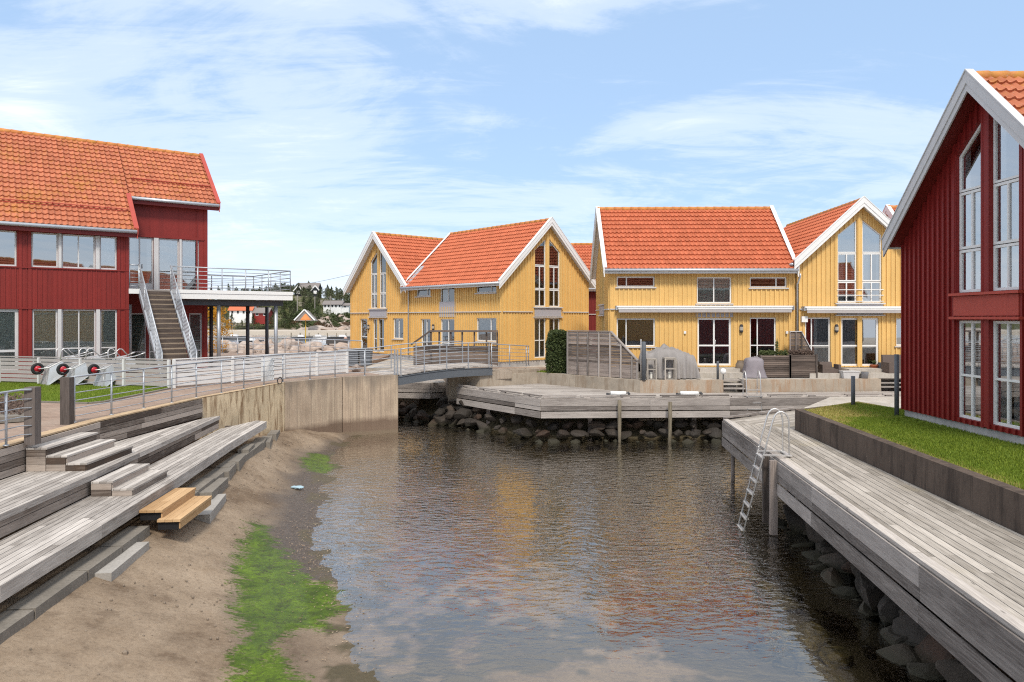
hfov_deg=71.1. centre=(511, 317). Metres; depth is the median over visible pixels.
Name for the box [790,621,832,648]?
rock
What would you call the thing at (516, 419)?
rock
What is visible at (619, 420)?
mooring post
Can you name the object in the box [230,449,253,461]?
kerb stone
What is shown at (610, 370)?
plank screen
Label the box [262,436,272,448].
kerb stone
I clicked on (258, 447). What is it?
kerb stone
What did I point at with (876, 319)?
door
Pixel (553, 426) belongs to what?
rock
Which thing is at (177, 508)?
wooden steps
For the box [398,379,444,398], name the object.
deck
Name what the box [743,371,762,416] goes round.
bathing ladder
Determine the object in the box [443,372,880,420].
terrace wall
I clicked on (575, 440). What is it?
rock
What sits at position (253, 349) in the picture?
railing
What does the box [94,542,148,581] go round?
kerb stone
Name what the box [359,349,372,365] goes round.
waste bin
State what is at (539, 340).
window
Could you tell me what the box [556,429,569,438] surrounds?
rock
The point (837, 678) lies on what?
rock
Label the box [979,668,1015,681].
rock
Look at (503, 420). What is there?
rock
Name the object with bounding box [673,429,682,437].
rock
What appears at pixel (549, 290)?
window
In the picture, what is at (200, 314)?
window
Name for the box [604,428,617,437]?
rock
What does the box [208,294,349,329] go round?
hill
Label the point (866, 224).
window
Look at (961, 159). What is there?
window
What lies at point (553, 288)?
window
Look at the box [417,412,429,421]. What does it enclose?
rock
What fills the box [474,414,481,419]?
rock
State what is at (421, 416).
rock
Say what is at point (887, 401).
yard
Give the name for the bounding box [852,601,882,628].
rock
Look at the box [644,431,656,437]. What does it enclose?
rock
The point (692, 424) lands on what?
rock
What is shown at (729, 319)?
door
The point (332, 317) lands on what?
bush
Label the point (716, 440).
rock
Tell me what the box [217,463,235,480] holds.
kerb stone
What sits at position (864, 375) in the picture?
bucket
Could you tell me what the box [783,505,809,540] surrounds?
rock
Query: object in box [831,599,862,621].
rock
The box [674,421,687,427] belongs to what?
rock
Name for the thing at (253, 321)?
pine tree
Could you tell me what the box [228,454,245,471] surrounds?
kerb stone
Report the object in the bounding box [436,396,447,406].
rock
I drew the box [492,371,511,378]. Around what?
bridge abutment
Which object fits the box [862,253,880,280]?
window
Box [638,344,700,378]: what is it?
covered furniture
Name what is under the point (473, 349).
railing
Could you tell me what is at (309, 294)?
pine tree
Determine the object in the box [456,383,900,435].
deck
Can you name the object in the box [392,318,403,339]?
window
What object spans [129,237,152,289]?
door
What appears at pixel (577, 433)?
rock
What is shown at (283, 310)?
bush
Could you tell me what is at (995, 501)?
retaining wall
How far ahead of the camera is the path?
35.80 m
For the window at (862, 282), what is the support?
in the yellow house at (849, 301)
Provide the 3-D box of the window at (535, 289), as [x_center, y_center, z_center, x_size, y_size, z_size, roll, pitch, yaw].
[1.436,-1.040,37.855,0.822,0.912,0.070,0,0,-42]
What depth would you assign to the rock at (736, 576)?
14.36 m
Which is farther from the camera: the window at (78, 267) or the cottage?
the cottage
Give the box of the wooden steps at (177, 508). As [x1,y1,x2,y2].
[139,487,211,529]
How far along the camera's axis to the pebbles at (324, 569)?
13.30 m
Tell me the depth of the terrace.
30.45 m
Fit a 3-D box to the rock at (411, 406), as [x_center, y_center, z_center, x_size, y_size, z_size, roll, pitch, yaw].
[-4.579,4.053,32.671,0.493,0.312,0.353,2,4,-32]
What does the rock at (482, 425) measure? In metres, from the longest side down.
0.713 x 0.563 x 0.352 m
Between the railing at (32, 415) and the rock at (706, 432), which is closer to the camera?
the railing at (32, 415)
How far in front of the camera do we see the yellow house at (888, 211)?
33.85 m
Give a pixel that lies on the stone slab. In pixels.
(520, 370)
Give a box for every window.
[0,230,15,265]
[31,232,57,267]
[32,309,56,361]
[62,234,94,268]
[62,309,95,356]
[100,236,115,269]
[100,310,116,356]
[132,313,145,368]
[159,238,178,289]
[182,240,198,289]
[189,313,201,363]
[371,253,376,273]
[371,274,376,293]
[371,294,376,307]
[380,252,385,273]
[380,273,385,292]
[380,293,385,307]
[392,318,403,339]
[415,289,431,297]
[474,286,495,293]
[475,318,495,342]
[535,240,544,265]
[535,266,544,288]
[535,289,544,306]
[535,318,544,357]
[549,240,558,266]
[549,266,558,289]
[549,290,558,306]
[549,318,558,329]
[615,276,655,287]
[617,318,655,347]
[695,277,732,304]
[748,277,788,288]
[750,318,775,356]
[838,220,855,252]
[838,253,855,280]
[838,282,855,302]
[862,220,880,252]
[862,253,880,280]
[862,282,880,302]
[959,123,980,192]
[959,188,980,249]
[959,248,980,292]
[959,321,980,420]
[993,118,1018,183]
[993,178,1018,244]
[993,242,1018,290]
[993,321,1019,429]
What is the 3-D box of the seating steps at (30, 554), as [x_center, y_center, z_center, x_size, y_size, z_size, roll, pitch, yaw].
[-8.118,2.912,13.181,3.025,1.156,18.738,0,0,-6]
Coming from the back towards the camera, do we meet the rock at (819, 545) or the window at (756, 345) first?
the window at (756, 345)
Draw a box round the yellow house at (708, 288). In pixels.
[590,205,808,377]
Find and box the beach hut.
[294,309,317,320]
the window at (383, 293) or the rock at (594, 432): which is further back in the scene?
the window at (383, 293)
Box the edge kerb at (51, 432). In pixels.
[0,382,284,448]
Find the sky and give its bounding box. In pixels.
[0,0,1023,299]
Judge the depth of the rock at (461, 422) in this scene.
30.11 m
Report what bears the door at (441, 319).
in the yellow house at (534, 275)
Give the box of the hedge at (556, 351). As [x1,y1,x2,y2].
[544,328,571,372]
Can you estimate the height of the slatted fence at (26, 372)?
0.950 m
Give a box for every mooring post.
[618,400,620,449]
[668,402,671,451]
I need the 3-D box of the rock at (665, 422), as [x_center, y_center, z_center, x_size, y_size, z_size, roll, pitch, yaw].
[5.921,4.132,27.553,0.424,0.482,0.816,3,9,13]
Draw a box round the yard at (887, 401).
[795,391,900,506]
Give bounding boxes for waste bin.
[348,349,359,365]
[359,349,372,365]
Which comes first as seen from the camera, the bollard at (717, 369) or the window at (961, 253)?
the window at (961, 253)
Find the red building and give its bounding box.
[0,128,292,378]
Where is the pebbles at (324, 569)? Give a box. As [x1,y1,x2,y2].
[277,443,405,672]
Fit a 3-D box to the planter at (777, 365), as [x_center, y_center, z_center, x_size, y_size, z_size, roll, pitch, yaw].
[10.943,1.684,29.972,1.276,1.631,0.529,0,0,0]
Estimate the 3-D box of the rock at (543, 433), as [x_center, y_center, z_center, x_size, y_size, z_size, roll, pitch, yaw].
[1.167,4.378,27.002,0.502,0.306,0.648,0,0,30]
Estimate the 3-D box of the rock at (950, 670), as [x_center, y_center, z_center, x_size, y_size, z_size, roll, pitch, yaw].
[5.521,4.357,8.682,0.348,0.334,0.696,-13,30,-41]
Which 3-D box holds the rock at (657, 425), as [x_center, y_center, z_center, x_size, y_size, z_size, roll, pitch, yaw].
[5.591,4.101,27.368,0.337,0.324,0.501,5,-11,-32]
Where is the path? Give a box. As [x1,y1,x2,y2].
[471,367,545,370]
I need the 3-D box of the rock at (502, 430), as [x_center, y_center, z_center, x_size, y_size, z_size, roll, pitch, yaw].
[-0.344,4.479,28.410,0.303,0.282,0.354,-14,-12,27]
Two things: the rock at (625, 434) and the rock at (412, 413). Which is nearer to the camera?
the rock at (625, 434)
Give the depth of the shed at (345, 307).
260.00 m
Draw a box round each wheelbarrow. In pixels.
[31,348,93,384]
[56,348,117,383]
[87,348,144,386]
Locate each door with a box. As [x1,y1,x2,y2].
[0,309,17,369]
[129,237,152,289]
[361,319,366,347]
[374,319,383,351]
[422,319,429,345]
[441,319,453,344]
[698,318,730,364]
[805,318,829,361]
[841,318,877,365]
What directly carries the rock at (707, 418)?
on the beach at (446, 620)
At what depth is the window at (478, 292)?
36.97 m
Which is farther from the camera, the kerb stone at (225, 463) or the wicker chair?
the wicker chair
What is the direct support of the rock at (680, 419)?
on the rock at (678, 424)
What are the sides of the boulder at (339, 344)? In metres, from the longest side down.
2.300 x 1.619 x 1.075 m
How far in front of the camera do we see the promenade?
20.13 m
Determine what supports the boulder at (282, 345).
on the breakwater
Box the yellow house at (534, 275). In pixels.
[400,217,595,366]
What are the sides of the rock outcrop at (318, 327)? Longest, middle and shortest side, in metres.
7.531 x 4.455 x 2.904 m
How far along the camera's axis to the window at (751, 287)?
31.41 m
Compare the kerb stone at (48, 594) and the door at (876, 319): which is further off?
the door at (876, 319)
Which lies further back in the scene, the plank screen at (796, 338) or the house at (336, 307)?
the house at (336, 307)
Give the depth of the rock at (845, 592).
11.91 m
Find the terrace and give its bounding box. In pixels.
[335,350,900,410]
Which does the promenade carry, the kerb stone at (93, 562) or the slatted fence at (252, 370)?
the slatted fence at (252, 370)
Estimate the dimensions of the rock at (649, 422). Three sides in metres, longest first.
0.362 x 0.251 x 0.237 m
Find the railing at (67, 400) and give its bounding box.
[60,349,394,424]
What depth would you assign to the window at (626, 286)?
31.52 m
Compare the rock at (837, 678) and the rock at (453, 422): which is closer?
the rock at (837, 678)
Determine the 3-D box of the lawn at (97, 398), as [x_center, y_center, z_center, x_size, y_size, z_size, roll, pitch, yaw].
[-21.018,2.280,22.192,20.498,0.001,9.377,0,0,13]
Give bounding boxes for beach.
[0,392,940,681]
[208,330,349,333]
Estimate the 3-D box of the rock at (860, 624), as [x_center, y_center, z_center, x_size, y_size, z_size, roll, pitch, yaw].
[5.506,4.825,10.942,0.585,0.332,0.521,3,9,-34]
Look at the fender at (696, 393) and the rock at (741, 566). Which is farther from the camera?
the fender at (696, 393)
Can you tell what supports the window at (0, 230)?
in the red building
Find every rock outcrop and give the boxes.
[308,325,324,329]
[321,327,336,329]
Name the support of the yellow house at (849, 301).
on the terrace
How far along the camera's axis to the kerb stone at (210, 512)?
14.69 m
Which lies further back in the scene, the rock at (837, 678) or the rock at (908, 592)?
the rock at (908, 592)
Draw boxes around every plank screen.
[567,330,638,379]
[789,331,811,353]
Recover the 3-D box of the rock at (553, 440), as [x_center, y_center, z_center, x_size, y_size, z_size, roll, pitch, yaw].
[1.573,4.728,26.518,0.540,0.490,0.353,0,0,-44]
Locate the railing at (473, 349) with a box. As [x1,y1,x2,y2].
[411,330,497,365]
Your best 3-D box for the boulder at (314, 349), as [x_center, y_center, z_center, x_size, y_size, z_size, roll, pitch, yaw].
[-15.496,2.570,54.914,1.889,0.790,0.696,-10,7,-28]
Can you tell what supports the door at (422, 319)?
in the yellow house at (534, 275)
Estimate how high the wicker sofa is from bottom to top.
0.920 m
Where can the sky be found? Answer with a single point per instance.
(318, 127)
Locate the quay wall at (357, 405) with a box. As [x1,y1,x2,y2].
[197,369,397,440]
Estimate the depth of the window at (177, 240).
31.95 m
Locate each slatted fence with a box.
[0,356,170,387]
[172,350,347,387]
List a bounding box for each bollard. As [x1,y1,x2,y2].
[716,361,718,378]
[851,376,854,404]
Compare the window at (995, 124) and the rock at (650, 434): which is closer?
the window at (995, 124)
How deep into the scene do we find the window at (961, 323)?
15.40 m
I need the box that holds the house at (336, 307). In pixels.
[322,301,344,314]
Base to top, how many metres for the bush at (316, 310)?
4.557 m
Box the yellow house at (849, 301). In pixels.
[783,196,900,377]
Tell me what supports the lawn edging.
on the promenade
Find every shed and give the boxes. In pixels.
[252,308,273,323]
[341,303,349,314]
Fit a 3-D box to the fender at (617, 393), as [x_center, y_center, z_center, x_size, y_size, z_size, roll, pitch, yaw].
[4.009,2.868,27.050,0.900,0.184,0.169,0,0,0]
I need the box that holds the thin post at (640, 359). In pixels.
[640,339,641,379]
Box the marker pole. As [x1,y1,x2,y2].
[300,314,310,342]
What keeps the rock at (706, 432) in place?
on the rock at (716, 433)
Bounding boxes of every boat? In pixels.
[221,334,245,339]
[291,335,312,339]
[312,335,329,338]
[327,335,349,339]
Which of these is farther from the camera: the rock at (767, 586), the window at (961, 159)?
the window at (961, 159)
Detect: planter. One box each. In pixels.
[757,338,790,377]
[788,349,817,377]
[839,371,860,377]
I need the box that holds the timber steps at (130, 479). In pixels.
[91,463,167,496]
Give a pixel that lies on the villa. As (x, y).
(316, 287)
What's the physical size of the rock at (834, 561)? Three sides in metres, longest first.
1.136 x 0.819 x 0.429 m
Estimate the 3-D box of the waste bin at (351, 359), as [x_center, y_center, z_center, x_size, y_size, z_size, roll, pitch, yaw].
[-7.498,1.875,33.990,0.580,0.770,0.600,0,0,0]
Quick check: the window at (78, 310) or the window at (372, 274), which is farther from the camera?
the window at (372, 274)
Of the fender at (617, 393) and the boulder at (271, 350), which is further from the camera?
the boulder at (271, 350)
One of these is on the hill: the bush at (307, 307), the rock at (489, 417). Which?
the bush at (307, 307)
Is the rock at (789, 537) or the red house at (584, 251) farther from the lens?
the red house at (584, 251)
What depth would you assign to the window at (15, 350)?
26.90 m
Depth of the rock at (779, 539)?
15.59 m
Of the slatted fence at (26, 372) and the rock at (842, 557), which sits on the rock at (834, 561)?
the rock at (842, 557)
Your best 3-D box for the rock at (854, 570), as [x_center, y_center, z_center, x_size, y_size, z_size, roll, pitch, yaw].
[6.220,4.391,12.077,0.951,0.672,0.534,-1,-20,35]
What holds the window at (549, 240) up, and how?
in the yellow house at (534, 275)
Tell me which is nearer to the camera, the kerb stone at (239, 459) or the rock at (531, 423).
the kerb stone at (239, 459)
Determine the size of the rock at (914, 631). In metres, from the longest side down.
0.857 x 0.834 x 0.641 m
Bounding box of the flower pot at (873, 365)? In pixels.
[870,360,877,367]
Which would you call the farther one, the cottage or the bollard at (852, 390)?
the cottage
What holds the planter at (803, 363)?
on the terrace
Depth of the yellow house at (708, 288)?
31.51 m
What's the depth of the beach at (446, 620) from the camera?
11.88 m
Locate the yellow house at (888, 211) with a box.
[882,204,897,218]
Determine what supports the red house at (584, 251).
on the terrace
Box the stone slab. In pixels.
[492,368,539,372]
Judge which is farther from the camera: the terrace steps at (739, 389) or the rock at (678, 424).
the terrace steps at (739, 389)
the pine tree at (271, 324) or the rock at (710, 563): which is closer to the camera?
the rock at (710, 563)
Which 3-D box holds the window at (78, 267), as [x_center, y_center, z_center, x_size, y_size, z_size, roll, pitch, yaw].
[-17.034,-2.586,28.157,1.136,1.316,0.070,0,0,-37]
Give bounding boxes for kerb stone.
[0,610,33,643]
[6,571,86,619]
[63,546,121,580]
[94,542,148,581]
[100,526,149,552]
[186,478,214,492]
[193,494,225,523]
[199,477,228,499]
[201,468,224,480]
[215,457,235,467]
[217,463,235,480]
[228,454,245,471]
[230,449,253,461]
[238,444,254,452]
[249,442,263,454]
[253,437,266,447]
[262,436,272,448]
[267,430,279,440]
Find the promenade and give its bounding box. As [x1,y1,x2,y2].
[0,353,388,479]
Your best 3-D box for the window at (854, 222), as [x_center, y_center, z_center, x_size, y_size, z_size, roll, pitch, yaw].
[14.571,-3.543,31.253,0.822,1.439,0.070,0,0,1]
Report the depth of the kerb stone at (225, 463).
18.02 m
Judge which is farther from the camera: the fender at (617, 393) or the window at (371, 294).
the window at (371, 294)
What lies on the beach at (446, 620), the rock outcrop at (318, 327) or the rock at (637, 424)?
the rock at (637, 424)
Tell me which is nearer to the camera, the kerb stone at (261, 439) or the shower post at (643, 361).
the kerb stone at (261, 439)
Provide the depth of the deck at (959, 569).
10.11 m
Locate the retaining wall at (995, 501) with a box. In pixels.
[795,406,1023,535]
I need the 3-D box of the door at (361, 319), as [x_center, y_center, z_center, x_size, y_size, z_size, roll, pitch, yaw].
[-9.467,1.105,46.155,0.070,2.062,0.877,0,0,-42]
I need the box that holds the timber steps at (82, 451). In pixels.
[26,432,132,470]
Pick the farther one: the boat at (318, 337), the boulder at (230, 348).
the boat at (318, 337)
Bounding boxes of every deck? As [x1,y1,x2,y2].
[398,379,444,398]
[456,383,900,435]
[722,407,1023,681]
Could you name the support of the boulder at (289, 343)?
on the breakwater
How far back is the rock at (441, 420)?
30.59 m
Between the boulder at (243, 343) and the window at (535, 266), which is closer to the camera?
the window at (535, 266)
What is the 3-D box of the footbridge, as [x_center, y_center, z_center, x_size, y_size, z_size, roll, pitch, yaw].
[-3.929,1.888,30.638,6.430,1.644,2.450,0,0,-35]
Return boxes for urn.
[735,360,743,371]
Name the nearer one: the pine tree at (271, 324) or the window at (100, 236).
the window at (100, 236)
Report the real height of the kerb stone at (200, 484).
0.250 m
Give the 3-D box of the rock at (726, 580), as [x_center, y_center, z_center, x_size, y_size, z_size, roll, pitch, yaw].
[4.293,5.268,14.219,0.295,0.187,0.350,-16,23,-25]
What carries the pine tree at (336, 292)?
on the hill
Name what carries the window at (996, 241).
in the red house at (954, 232)
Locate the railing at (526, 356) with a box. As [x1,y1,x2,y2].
[490,343,529,366]
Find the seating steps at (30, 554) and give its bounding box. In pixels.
[0,399,266,602]
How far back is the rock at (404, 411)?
32.53 m
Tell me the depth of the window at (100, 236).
28.76 m
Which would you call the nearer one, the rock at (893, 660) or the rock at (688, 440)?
the rock at (893, 660)
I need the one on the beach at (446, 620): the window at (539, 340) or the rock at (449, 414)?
the rock at (449, 414)
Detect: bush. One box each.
[278,309,292,317]
[283,320,295,329]
[287,302,302,308]
[302,304,314,310]
[310,308,323,318]
[327,314,338,321]
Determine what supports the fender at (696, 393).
attached to the deck at (564, 398)
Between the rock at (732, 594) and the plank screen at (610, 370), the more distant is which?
the plank screen at (610, 370)
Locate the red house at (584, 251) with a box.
[571,243,595,349]
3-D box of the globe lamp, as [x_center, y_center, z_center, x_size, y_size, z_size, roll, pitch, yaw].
[8.534,2.270,28.965,0.258,0.460,0.258,0,0,0]
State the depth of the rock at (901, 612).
10.38 m
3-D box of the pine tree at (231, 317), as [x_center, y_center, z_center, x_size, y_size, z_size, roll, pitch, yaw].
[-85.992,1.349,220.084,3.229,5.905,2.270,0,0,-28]
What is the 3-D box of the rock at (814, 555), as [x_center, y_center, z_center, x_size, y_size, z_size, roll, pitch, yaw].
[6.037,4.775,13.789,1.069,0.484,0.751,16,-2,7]
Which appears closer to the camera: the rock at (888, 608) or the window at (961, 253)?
the rock at (888, 608)
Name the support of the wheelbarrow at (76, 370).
on the promenade
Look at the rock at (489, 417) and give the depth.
29.27 m
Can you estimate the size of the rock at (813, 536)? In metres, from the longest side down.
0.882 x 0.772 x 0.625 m
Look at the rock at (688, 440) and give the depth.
26.47 m
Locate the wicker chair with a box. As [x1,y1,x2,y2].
[818,362,840,372]
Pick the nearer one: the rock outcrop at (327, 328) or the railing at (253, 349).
the railing at (253, 349)
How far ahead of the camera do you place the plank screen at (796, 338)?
30.70 m
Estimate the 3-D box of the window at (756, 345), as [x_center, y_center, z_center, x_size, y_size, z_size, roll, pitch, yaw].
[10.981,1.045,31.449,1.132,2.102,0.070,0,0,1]
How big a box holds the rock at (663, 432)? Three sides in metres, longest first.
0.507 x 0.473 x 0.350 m
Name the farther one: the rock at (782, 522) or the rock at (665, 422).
the rock at (665, 422)
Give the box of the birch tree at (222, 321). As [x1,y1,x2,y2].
[208,299,236,352]
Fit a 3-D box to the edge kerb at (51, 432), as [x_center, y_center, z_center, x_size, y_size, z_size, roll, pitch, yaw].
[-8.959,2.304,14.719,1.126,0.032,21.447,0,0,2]
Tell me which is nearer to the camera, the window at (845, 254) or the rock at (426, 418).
the window at (845, 254)
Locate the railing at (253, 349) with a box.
[208,336,362,353]
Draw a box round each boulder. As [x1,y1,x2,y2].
[221,346,240,352]
[227,341,236,347]
[238,341,256,347]
[269,347,289,352]
[270,343,286,348]
[286,340,297,348]
[299,347,311,351]
[304,341,316,345]
[308,346,321,351]
[321,345,333,351]
[332,342,349,349]
[351,364,360,371]
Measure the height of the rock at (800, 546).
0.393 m
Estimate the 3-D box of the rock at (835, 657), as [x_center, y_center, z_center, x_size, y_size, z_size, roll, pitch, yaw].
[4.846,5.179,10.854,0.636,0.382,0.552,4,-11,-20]
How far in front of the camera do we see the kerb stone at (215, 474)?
16.94 m
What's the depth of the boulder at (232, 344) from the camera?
57.97 m
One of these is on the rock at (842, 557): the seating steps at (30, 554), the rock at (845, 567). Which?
the rock at (845, 567)
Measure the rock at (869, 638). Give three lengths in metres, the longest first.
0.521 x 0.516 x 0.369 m
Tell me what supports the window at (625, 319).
in the yellow house at (708, 288)
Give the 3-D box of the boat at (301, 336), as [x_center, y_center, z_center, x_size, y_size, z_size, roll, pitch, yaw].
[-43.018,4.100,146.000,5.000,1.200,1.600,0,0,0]
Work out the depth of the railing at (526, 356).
32.25 m
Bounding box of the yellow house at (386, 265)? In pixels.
[343,231,493,359]
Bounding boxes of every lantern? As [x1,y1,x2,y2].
[646,358,656,379]
[662,357,676,379]
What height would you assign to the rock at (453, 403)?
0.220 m
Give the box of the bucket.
[861,372,868,378]
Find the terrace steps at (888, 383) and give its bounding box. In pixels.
[879,378,900,390]
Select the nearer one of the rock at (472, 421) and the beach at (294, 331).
the rock at (472, 421)
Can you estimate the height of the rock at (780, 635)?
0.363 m
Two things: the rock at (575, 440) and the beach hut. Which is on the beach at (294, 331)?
the beach hut
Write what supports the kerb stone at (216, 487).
on the beach at (446, 620)
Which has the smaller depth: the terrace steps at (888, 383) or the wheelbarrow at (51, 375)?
the wheelbarrow at (51, 375)
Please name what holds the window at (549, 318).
in the yellow house at (534, 275)
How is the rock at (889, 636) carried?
in the water
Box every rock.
[398,402,406,407]
[399,408,409,414]
[406,403,416,409]
[408,408,416,419]
[417,412,424,419]
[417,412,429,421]
[427,419,437,427]
[435,408,444,414]
[435,414,450,425]
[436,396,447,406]
[440,404,455,413]
[445,410,455,418]
[448,401,459,405]
[448,418,458,425]
[454,408,470,419]
[457,418,464,424]
[459,400,472,408]
[465,418,472,426]
[470,419,476,424]
[472,407,485,413]
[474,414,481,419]
[476,420,490,431]
[484,414,495,421]
[498,427,506,433]
[499,416,506,423]
[511,415,523,424]
[516,428,532,437]
[526,419,536,427]
[535,429,549,437]
[547,422,558,429]
[548,438,559,451]
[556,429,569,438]
[562,421,573,429]
[570,430,586,436]
[571,439,580,448]
[577,420,583,428]
[589,421,605,430]
[589,428,603,435]
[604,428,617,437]
[605,421,617,428]
[617,431,631,439]
[626,418,638,422]
[632,421,643,428]
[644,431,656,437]
[646,420,654,425]
[653,421,664,428]
[658,428,672,437]
[661,419,667,428]
[672,410,686,420]
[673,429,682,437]
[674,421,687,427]
[681,439,693,444]
[688,420,696,428]
[689,429,700,437]
[701,410,710,420]
[702,430,711,434]
[703,558,724,568]
[704,427,721,439]
[706,422,720,428]
[710,438,720,445]
[720,577,733,584]
[721,566,745,577]
[726,577,759,594]
[728,586,740,598]
[729,574,742,579]
[729,605,758,619]
[733,560,758,573]
[744,571,760,582]
[756,581,781,594]
[757,567,778,578]
[761,518,786,536]
[767,526,790,548]
[769,628,799,647]
[776,595,803,612]
[781,531,799,547]
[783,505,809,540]
[789,542,815,555]
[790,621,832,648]
[794,657,830,681]
[797,550,840,575]
[798,635,818,652]
[800,563,828,576]
[805,513,839,542]
[807,567,847,614]
[813,646,853,668]
[815,541,832,551]
[818,553,853,574]
[819,675,847,681]
[821,547,837,554]
[831,586,861,603]
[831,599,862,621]
[836,551,848,562]
[841,561,851,572]
[849,558,884,576]
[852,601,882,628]
[853,619,884,629]
[855,570,862,598]
[857,627,881,659]
[860,571,885,611]
[876,643,922,681]
[878,594,932,626]
[880,625,908,647]
[885,573,916,598]
[892,613,950,647]
[898,610,905,615]
[907,662,946,681]
[914,627,960,662]
[935,659,978,681]
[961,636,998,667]
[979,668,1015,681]
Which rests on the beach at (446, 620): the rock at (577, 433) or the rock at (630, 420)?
the rock at (630, 420)
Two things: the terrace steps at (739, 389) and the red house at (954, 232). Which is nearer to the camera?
the red house at (954, 232)
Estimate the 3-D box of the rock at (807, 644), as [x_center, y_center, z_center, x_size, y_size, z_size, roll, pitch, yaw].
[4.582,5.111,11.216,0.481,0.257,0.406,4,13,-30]
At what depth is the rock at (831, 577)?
12.39 m
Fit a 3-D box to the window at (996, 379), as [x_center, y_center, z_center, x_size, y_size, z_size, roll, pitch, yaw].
[9.798,1.110,14.117,0.070,2.092,0.822,0,0,-1]
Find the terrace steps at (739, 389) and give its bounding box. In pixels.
[720,379,744,391]
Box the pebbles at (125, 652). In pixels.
[29,436,311,681]
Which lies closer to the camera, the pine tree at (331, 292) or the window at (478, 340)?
the window at (478, 340)
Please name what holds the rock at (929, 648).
in the water
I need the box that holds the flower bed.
[0,393,23,422]
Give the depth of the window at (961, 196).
15.36 m
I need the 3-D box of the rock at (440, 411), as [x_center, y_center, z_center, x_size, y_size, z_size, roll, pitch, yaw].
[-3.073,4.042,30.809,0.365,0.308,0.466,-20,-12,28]
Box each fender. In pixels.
[606,391,629,395]
[676,391,702,395]
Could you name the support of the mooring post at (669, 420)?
in the water
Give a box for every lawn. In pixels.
[0,381,166,401]
[806,401,1023,488]
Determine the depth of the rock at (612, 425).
27.07 m
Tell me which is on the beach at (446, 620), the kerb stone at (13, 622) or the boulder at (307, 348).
the kerb stone at (13, 622)
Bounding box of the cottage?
[228,306,257,322]
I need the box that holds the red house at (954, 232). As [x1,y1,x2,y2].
[881,69,1023,444]
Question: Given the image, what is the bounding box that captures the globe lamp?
[720,368,725,379]
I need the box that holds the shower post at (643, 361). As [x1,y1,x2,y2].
[642,342,645,380]
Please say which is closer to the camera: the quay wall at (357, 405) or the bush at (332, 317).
the quay wall at (357, 405)
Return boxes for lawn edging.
[41,387,170,403]
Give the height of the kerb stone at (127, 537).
0.250 m
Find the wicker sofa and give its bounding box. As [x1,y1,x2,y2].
[881,355,900,372]
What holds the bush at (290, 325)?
on the hill
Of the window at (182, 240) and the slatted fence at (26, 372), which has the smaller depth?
the slatted fence at (26, 372)
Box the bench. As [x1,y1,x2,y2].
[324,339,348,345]
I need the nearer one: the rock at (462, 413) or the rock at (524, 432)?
the rock at (524, 432)
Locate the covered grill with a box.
[742,356,767,377]
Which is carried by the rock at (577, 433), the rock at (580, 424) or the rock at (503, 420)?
the rock at (580, 424)
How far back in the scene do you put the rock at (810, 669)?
10.08 m
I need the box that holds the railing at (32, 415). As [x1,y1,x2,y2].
[0,386,40,445]
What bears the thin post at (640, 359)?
on the terrace
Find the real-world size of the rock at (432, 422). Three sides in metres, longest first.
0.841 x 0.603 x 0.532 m
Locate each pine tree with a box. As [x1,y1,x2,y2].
[228,313,236,329]
[250,315,256,329]
[269,315,273,327]
[306,292,314,300]
[326,289,334,298]
[332,287,338,300]
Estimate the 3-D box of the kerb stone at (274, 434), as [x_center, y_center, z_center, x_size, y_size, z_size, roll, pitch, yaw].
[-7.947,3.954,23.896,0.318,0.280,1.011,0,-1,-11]
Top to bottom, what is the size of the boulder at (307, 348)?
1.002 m
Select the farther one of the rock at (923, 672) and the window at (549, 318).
the window at (549, 318)
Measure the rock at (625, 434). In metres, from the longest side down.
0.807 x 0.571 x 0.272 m
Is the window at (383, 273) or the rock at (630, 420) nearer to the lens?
the rock at (630, 420)
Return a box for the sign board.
[261,358,273,380]
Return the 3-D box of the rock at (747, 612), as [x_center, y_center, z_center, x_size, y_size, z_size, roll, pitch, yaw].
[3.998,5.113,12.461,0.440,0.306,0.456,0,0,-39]
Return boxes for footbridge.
[338,341,496,384]
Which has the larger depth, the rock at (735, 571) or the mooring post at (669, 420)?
the mooring post at (669, 420)
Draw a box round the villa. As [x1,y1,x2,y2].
[293,283,321,296]
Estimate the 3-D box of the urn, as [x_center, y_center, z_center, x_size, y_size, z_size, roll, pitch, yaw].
[9.808,2.170,30.769,0.418,0.660,0.418,0,0,0]
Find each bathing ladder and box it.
[737,408,791,535]
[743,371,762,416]
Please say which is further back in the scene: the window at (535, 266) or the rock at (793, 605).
the window at (535, 266)
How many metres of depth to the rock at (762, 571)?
15.06 m

